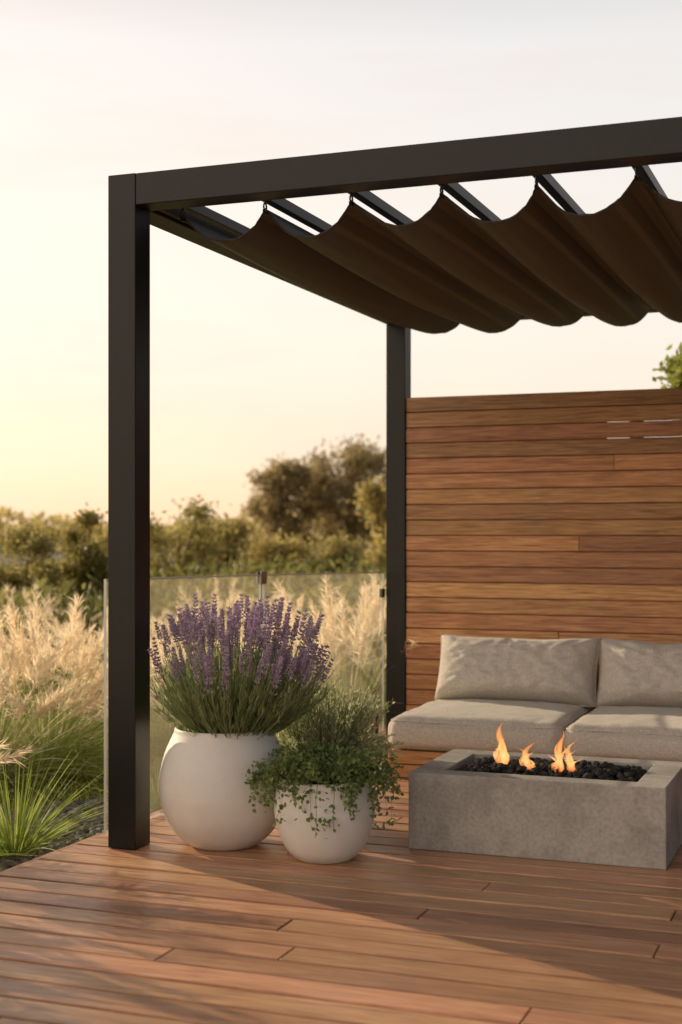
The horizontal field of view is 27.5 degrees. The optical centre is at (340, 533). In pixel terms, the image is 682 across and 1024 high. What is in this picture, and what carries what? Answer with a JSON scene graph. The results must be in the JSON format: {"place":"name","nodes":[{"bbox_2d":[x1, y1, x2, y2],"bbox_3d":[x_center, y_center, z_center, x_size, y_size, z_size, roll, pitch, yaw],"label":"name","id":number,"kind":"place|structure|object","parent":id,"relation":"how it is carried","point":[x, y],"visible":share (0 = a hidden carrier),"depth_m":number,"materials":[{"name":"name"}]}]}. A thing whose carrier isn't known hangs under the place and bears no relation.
{"place":"outdoors","nodes":[
{"label":"outdoors","id":0,"kind":"place"},
{"bbox_2d":[3,603,297,761],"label":"ornamental grass","id":1,"kind":"object","parent":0,"point":[165,735],"depth_m":8.32,"materials":[{"name":"beige plant"}]},
{"bbox_2d":[1,528,371,538],"bbox_3d":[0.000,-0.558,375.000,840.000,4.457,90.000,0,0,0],"label":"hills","id":2,"kind":"structure","parent":0,"point":[173,535],"depth_m":345.88,"materials":[{"name":"green plant"}]},
{"bbox_2d":[0,539,381,869],"bbox_3d":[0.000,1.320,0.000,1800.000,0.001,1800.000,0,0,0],"label":"ground","id":3,"kind":"structure","parent":0,"point":[60,557],"depth_m":7.44,"materials":[{"name":"plant"}]},
{"bbox_2d":[0,737,50,906],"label":"ornamental grass","id":4,"kind":"object","parent":3,"relation":"on","point":[5,758],"depth_m":5.12,"materials":[{"name":"plant"}]},
{"bbox_2d":[0,518,73,638],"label":"shrub","id":5,"kind":"object","parent":3,"relation":"on","point":[32,540],"visible":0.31,"depth_m":14.98,"materials":[{"name":"green plant"}]},
{"bbox_2d":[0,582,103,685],"bbox_3d":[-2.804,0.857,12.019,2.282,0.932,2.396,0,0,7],"label":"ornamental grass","id":6,"kind":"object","parent":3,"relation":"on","point":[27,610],"depth_m":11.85,"materials":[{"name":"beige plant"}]},
{"bbox_2d":[39,731,107,779],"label":"grass tuft","id":7,"kind":"object","parent":3,"relation":"on","point":[72,777],"visible":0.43,"depth_m":7.46,"materials":[{"name":"plant"}]},
{"bbox_2d":[45,502,107,612],"bbox_3d":[-2.910,0.498,15.924,1.037,1.719,1.122,0,0,0],"label":"shrub","id":8,"kind":"object","parent":3,"relation":"on","point":[83,564],"visible":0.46,"depth_m":15.84,"materials":[{"name":"green plant"}]},
{"bbox_2d":[0,798,157,871],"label":"gravel","id":9,"kind":"structure","parent":3,"relation":"on","point":[5,862],"depth_m":6.24,"materials":[{"name":"stone"}]},
{"bbox_2d":[0,745,107,858],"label":"grass tuft","id":10,"kind":"object","parent":9,"relation":"on","point":[20,845],"visible":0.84,"depth_m":5.67,"materials":[{"name":"green plant"}]},
{"bbox_2d":[93,532,107,555],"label":"shrub","id":11,"kind":"object","parent":3,"relation":"on","point":[101,538],"visible":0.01,"depth_m":23.93,"materials":[{"name":"green plant"}]},
{"bbox_2d":[0,588,207,809],"bbox_3d":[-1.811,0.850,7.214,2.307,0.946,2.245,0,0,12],"label":"ornamental grass","id":12,"kind":"object","parent":3,"relation":"on","point":[9,772],"depth_m":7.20,"materials":[{"name":"beige plant"}]},
{"bbox_2d":[70,749,162,809],"bbox_3d":[-0.858,1.161,6.598,0.701,0.327,0.765,0,0,35],"label":"grass tuft","id":13,"kind":"object","parent":3,"relation":"on","point":[155,802],"visible":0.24,"depth_m":6.55,"materials":[{"name":"green plant"}]},
{"bbox_2d":[0,505,372,551],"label":"woodland","id":14,"kind":"object","parent":3,"relation":"on","point":[55,520],"visible":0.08,"depth_m":98.03,"materials":[{"name":"green plant"}]},
{"bbox_2d":[0,548,385,700],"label":"undergrowth","id":15,"kind":"object","parent":3,"relation":"on","point":[163,597],"visible":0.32,"depth_m":13.48,"materials":[{"name":"beige plant"}]},
{"bbox_2d":[150,495,256,597],"bbox_3d":[-2.455,0.396,22.054,2.162,2.011,2.024,0,0,-43],"label":"shrub","id":16,"kind":"object","parent":3,"relation":"on","point":[196,538],"visible":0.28,"depth_m":21.92,"materials":[{"name":"green plant"}]},
{"bbox_2d":[151,576,306,680],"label":"ornamental grass","id":17,"kind":"object","parent":3,"relation":"on","point":[218,603],"depth_m":12.09,"materials":[{"name":"beige plant"}]},
{"bbox_2d":[200,514,285,592],"bbox_3d":[-1.900,0.526,23.898,1.903,1.753,1.659,0,0,0],"label":"shrub","id":18,"kind":"object","parent":3,"relation":"on","point":[233,539],"visible":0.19,"depth_m":23.69,"materials":[{"name":"green plant"}]},
{"bbox_2d":[233,528,319,595],"bbox_3d":[-1.084,0.660,22.017,1.470,1.486,1.266,0,0,19],"label":"shrub","id":19,"kind":"object","parent":3,"relation":"on","point":[265,550],"visible":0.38,"depth_m":21.96,"materials":[{"name":"green plant"}]},
{"bbox_2d":[240,452,328,562],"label":"tree","id":20,"kind":"object","parent":3,"relation":"on","point":[282,483],"visible":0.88,"depth_m":61.35,"materials":[{"name":"green plant"}]},
{"bbox_2d":[285,528,374,585],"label":"shrub","id":21,"kind":"object","parent":3,"relation":"on","point":[337,549],"visible":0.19,"depth_m":23.59,"materials":[{"name":"green plant"}]},
{"bbox_2d":[292,433,385,561],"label":"tree","id":22,"kind":"object","parent":3,"relation":"on","point":[359,462],"visible":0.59,"depth_m":63.14,"materials":[{"name":"green plant"}]},
{"bbox_2d":[0,725,681,1023],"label":"deck","id":23,"kind":"structure","parent":3,"relation":"on","point":[168,925],"depth_m":4.04,"materials":[{"name":"brown wood"}]},
{"bbox_2d":[159,725,282,850],"bbox_3d":[-0.442,0.949,5.250,0.486,0.440,0.486,0,0,0],"label":"planter pot","id":24,"kind":"object","parent":23,"relation":"on","point":[205,791],"visible":0.73,"depth_m":5.06,"materials":[{"name":"ceramic"}]},
{"bbox_2d":[148,592,339,739],"bbox_3d":[-0.358,0.494,5.231,0.714,0.555,0.846,0,0,0],"label":"lavender plant","id":25,"kind":"object","parent":24,"relation":"on","point":[230,694],"visible":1,"depth_m":5.10,"materials":[{"name":"purple plant"}]},
{"bbox_2d":[104,571,384,834],"bbox_3d":[-0.332,0.673,6.716,0.060,0.994,2.952,0,0,23],"label":"glass balustrade","id":26,"kind":"object","parent":23,"relation":"on","point":[261,577],"visible":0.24,"depth_m":6.59,"materials":[{"name":"clear"}]},
{"bbox_2d":[274,776,374,863],"bbox_3d":[-0.059,1.023,5.020,0.364,0.292,0.364,0,0,0],"label":"planter pot","id":27,"kind":"object","parent":23,"relation":"on","point":[346,840],"visible":0.57,"depth_m":4.88,"materials":[{"name":"ceramic"}]},
{"bbox_2d":[244,740,403,838],"bbox_3d":[-0.059,0.907,5.018,0.578,0.305,0.537,0,0,0],"label":"trailing plant","id":28,"kind":"object","parent":27,"relation":"on","point":[306,766],"visible":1,"depth_m":4.91,"materials":[{"name":"green plant"}]},
{"bbox_2d":[108,117,681,849],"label":"pergola","id":29,"kind":"object","parent":23,"relation":"on","point":[138,203],"visible":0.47,"depth_m":5.16,"materials":[{"name":"black metal"}]},
{"bbox_2d":[180,166,681,333],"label":"shade canopy","id":30,"kind":"object","parent":29,"relation":"hanging from","point":[444,264],"visible":0.99,"depth_m":5.68,"materials":[{"name":"fabric"}]},
{"bbox_2d":[389,664,599,777],"bbox_3d":[1.258,0.928,6.994,1.705,0.476,1.320,0,0,21],"label":"bench","id":31,"kind":"object","parent":23,"relation":"on","point":[409,759],"visible":0.11,"depth_m":6.65,"materials":[{"name":"brown wood"}]},
{"bbox_2d":[388,699,593,754],"bbox_3d":[0.771,0.944,6.945,0.874,0.185,0.945,0,0,21],"label":"seat cushion","id":32,"kind":"object","parent":31,"relation":"on","point":[448,725],"visible":0.77,"depth_m":6.58,"materials":[{"name":"beige fabric"}]},
{"bbox_2d":[434,633,600,707],"bbox_3d":[0.901,0.710,7.205,0.855,0.354,0.348,0,0,22],"label":"back cushion","id":33,"kind":"object","parent":32,"relation":"on","point":[562,671],"visible":0.96,"depth_m":7.08,"materials":[{"name":"beige fabric"}]},
{"bbox_2d":[563,706,681,761],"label":"seat cushion","id":34,"kind":"object","parent":31,"relation":"on","point":[642,732],"visible":0.92,"depth_m":6.31,"materials":[{"name":"beige fabric"}]},
{"bbox_2d":[596,638,681,706],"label":"back cushion","id":35,"kind":"object","parent":34,"relation":"on","point":[635,673],"visible":0.96,"depth_m":6.88,"materials":[{"name":"beige fabric"}]},
{"bbox_2d":[406,388,681,710],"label":"privacy wall","id":36,"kind":"structure","parent":23,"relation":"on","point":[548,516],"depth_m":7.78,"materials":[{"name":"brown wood"}]},
{"bbox_2d":[409,749,681,869],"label":"fire pit","id":37,"kind":"object","parent":23,"relation":"on","point":[638,824],"visible":0.97,"depth_m":5.01,"materials":[{"name":"concrete"}]},
{"bbox_2d":[454,756,646,781],"bbox_3d":[0.794,0.902,5.280,0.706,0.089,0.388,0,0,21],"label":"lava rock","id":38,"kind":"object","parent":37,"relation":"on","point":[583,769],"visible":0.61,"depth_m":5.23,"materials":[{"name":"black stone"}]},
{"bbox_2d":[494,741,508,760],"bbox_3d":[0.612,0.800,5.316,0.072,0.196,0.048,0,0,21],"label":"flame","id":39,"kind":"object","parent":38,"relation":"on","point":[503,756],"visible":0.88,"depth_m":5.31,"materials":[{"name":"orange"}]},
{"bbox_2d":[523,751,533,766],"bbox_3d":[0.700,0.838,5.274,0.075,0.122,0.038,0,0,40],"label":"flame","id":40,"kind":"object","parent":38,"relation":"on","point":[527,763],"visible":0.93,"depth_m":5.26,"materials":[{"name":"orange"}]},
{"bbox_2d":[553,742,575,766],"bbox_3d":[0.838,0.810,5.217,0.134,0.177,0.047,0,0,21],"label":"flame","id":41,"kind":"object","parent":38,"relation":"on","point":[571,760],"visible":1,"depth_m":5.21,"materials":[{"name":"orange"}]},
{"bbox_2d":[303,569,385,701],"bbox_3d":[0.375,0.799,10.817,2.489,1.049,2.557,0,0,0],"label":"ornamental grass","id":42,"kind":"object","parent":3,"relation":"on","point":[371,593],"depth_m":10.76,"materials":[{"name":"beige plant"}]},
{"bbox_2d":[346,474,385,571],"bbox_3d":[1.205,-0.008,33.939,1.706,2.929,2.048,0,0,-30],"label":"tree","id":43,"kind":"object","parent":3,"relation":"on","point":[371,497],"visible":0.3,"depth_m":33.98,"materials":[{"name":"green plant"}]},
{"bbox_2d":[652,341,681,388],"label":"tree","id":44,"kind":"object","parent":3,"relation":"on","point":[673,371],"visible":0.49,"depth_m":10.55,"materials":[{"name":"green plant"}]},
{"bbox_2d":[162,572,422,733],"bbox_3d":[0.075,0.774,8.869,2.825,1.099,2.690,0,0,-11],"label":"ornamental grass","id":45,"kind":"object","parent":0,"point":[364,614],"depth_m":8.76,"materials":[{"name":"beige plant"}]},
{"bbox_2d":[0,0,681,529],"label":"sky","id":46,"kind":"structure","parent":0,"point":[249,365],"materials":[{"name":"white"}]},
{"bbox_3d":[-0.085,1.013,5.560,0.368,0.311,0.368,0,0,0],"label":"planter pot","id":47,"kind":"object","parent":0,"visible":0},
{"bbox_2d":[275,679,404,756],"bbox_3d":[-0.053,0.738,5.560,0.640,0.311,0.619,0,0,35],"label":"shrub","id":48,"kind":"object","parent":47,"relation":"in","point":[318,723],"visible":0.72,"depth_m":5.47,"materials":[{"name":"green plant"}]}
]}

